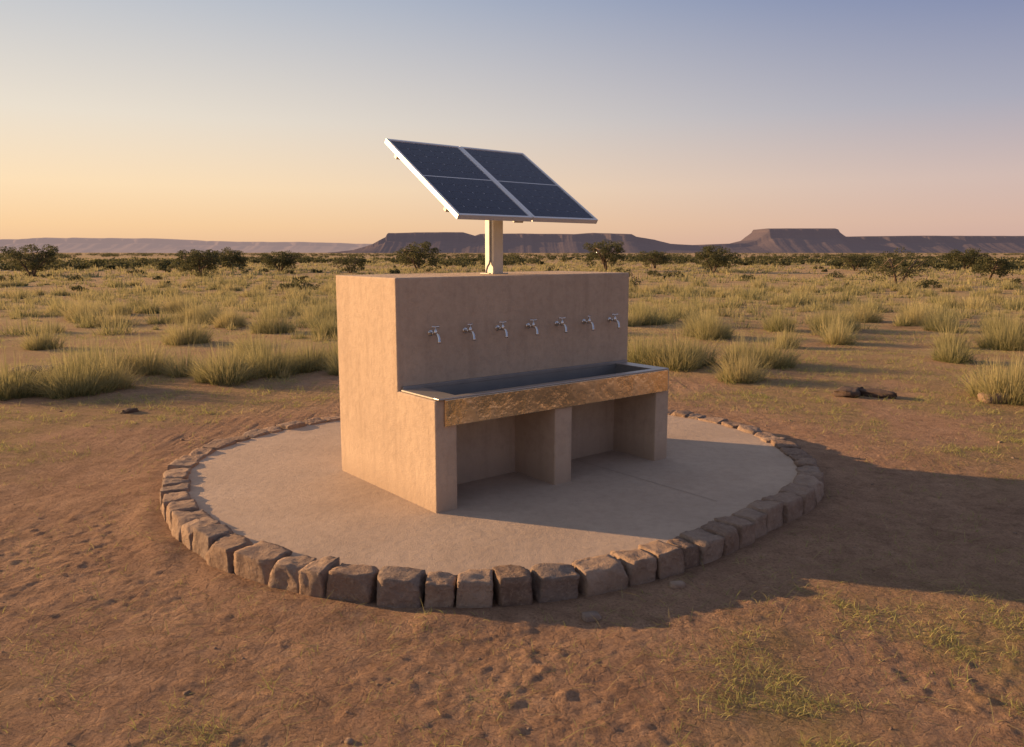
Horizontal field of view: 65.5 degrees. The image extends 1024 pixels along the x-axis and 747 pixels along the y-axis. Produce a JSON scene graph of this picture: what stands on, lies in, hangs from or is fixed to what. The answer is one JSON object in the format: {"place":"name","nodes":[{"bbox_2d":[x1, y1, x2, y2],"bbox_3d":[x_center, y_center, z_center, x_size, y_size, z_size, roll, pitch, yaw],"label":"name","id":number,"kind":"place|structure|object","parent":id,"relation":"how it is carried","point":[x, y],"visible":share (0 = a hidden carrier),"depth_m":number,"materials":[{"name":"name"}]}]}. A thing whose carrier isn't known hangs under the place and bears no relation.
{"place":"outdoors","nodes":[
{"label":"outdoors","id":0,"kind":"place"},
{"bbox_2d":[146,246,223,252],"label":"hill","id":1,"kind":"structure","parent":0,"point":[175,249],"depth_m":3246.22,"materials":[{"name":"stone"}]},
{"bbox_2d":[0,238,371,252],"bbox_3d":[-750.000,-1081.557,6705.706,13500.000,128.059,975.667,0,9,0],"label":"hazy hills","id":2,"kind":"structure","parent":0,"point":[104,245],"depth_m":6588.41,"materials":[{"name":"stone"}]},
{"bbox_2d":[0,253,1023,746],"bbox_3d":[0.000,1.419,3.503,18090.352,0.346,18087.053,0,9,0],"label":"ground","id":3,"kind":"structure","parent":0,"point":[128,679],"depth_m":4.34,"materials":[{"name":"soil"}]},
{"bbox_2d":[0,244,60,276],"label":"acacia tree","id":4,"kind":"object","parent":3,"relation":"on","point":[34,266],"visible":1,"depth_m":65.11,"materials":[{"name":"green plant"}]},
{"bbox_2d":[174,249,221,274],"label":"acacia tree","id":5,"kind":"object","parent":3,"relation":"on","point":[209,259],"visible":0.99,"depth_m":66.64,"materials":[{"name":"green plant"}]},
{"bbox_2d":[217,247,247,266],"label":"acacia tree","id":6,"kind":"object","parent":3,"relation":"on","point":[233,256],"visible":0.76,"depth_m":86.21,"materials":[{"name":"green plant"}]},
{"bbox_2d":[257,250,302,270],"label":"acacia tree","id":7,"kind":"object","parent":3,"relation":"on","point":[285,258],"visible":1,"depth_m":74.69,"materials":[{"name":"green plant"}]},
{"bbox_2d":[330,255,366,272],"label":"acacia tree","id":8,"kind":"object","parent":3,"relation":"on","point":[353,259],"visible":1,"depth_m":70.96,"materials":[{"name":"green plant"}]},
{"bbox_2d":[393,241,440,268],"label":"acacia tree","id":9,"kind":"object","parent":3,"relation":"on","point":[411,257],"visible":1,"depth_m":78.50,"materials":[{"name":"green plant"}]},
{"bbox_2d":[160,410,823,607],"bbox_3d":[-0.130,0.845,7.023,5.610,0.282,5.454,0,9,0],"label":"stone border","id":10,"kind":"object","parent":3,"relation":"on","point":[207,537],"visible":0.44,"depth_m":4.72,"materials":[{"name":"stone"}]},
{"bbox_2d":[188,415,796,580],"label":"concrete slab","id":11,"kind":"structure","parent":3,"relation":"on","point":[297,491],"depth_m":5.79,"materials":[{"name":"beige concrete"}]},
{"bbox_2d":[336,271,668,512],"bbox_3d":[-0.018,0.004,6.726,2.430,1.670,1.466,-7,11,-38],"label":"water tap station","id":12,"kind":"object","parent":11,"relation":"on","point":[448,382],"visible":0.94,"depth_m":6.27,"materials":[{"name":"paint"}]},
{"bbox_2d":[385,138,597,273],"bbox_3d":[-0.152,-1.385,6.658,1.480,1.094,0.994,-7,11,-40],"label":"solar panel","id":13,"kind":"object","parent":12,"relation":"on","point":[494,189],"visible":1,"depth_m":6.58,"materials":[{"name":"glass"}]},
{"bbox_2d":[578,460,715,500],"bbox_3d":[1.029,0.844,6.397,0.005,0.001,1.500,-7,11,-38],"label":"expansion joint","id":14,"kind":"object","parent":11,"relation":"on","point":[650,481],"visible":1,"depth_m":6.31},
{"bbox_2d":[0,257,1023,405],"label":"grass tussocks","id":15,"kind":"object","parent":3,"relation":"on","point":[96,372],"depth_m":21.03,"materials":[{"name":"plant"}]},
{"bbox_2d":[0,252,1023,290],"bbox_3d":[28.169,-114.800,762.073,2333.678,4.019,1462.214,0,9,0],"label":"distant trees","id":16,"kind":"object","parent":3,"relation":"on","point":[463,260],"visible":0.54,"depth_m":120.05,"materials":[{"name":"green plant"}]},
{"bbox_2d":[1,380,1022,744],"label":"field stones","id":17,"kind":"object","parent":3,"relation":"on","point":[595,616],"visible":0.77,"depth_m":4.55,"materials":[{"name":"stone"}]},
{"bbox_2d":[328,232,745,252],"bbox_3d":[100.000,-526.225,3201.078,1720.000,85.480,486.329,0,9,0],"label":"mesa","id":18,"kind":"structure","parent":3,"relation":"on","point":[453,242],"depth_m":3152.43,"materials":[{"name":"stone"}]},
{"bbox_2d":[581,240,627,269],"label":"acacia tree","id":19,"kind":"object","parent":3,"relation":"on","point":[608,250],"visible":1,"depth_m":84.37,"materials":[{"name":"green plant"}]},
{"bbox_2d":[637,250,674,267],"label":"acacia tree","id":20,"kind":"object","parent":3,"relation":"on","point":[656,256],"visible":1,"depth_m":96.74,"materials":[{"name":"green plant"}]},
{"bbox_2d":[694,245,740,272],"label":"acacia tree","id":21,"kind":"object","parent":3,"relation":"on","point":[715,262],"visible":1,"depth_m":76.48,"materials":[{"name":"green plant"}]},
{"bbox_2d":[701,228,925,252],"bbox_3d":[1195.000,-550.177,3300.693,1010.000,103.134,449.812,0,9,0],"label":"mesa","id":22,"kind":"structure","parent":3,"relation":"on","point":[801,240],"depth_m":3236.88,"materials":[{"name":"stone"}]},
{"bbox_2d":[836,253,873,270],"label":"acacia tree","id":23,"kind":"object","parent":3,"relation":"on","point":[862,259],"visible":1,"depth_m":82.84,"materials":[{"name":"green plant"}]},
{"bbox_2d":[869,246,932,285],"bbox_3d":[22.961,-6.235,46.944,3.273,2.506,3.660,0,9,0],"label":"acacia tree","id":24,"kind":"object","parent":3,"relation":"on","point":[892,271],"visible":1,"depth_m":46.85,"materials":[{"name":"green plant"}]},
{"bbox_2d":[848,236,1023,252],"bbox_3d":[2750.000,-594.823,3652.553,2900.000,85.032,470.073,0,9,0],"label":"mesa","id":25,"kind":"structure","parent":3,"relation":"on","point":[984,244],"depth_m":3606.81,"materials":[{"name":"stone"}]},
{"bbox_2d":[942,247,990,268],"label":"acacia tree","id":26,"kind":"object","parent":3,"relation":"on","point":[971,255],"visible":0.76,"depth_m":90.44,"materials":[{"name":"green plant"}]},
{"bbox_2d":[969,256,1013,279],"bbox_3d":[34.466,-7.574,57.500,3.025,1.895,2.834,0,9,0],"label":"acacia tree","id":27,"kind":"object","parent":3,"relation":"on","point":[1001,262],"visible":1,"depth_m":56.91,"materials":[{"name":"green plant"}]},
{"bbox_2d":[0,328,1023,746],"bbox_3d":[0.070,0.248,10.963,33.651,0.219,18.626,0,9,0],"label":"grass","id":28,"kind":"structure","parent":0,"point":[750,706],"depth_m":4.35,"materials":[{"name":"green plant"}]},
{"bbox_2d":[0,0,1023,244],"label":"sky","id":29,"kind":"structure","parent":0,"point":[685,122],"materials":[{"name":"blue"}]}
]}

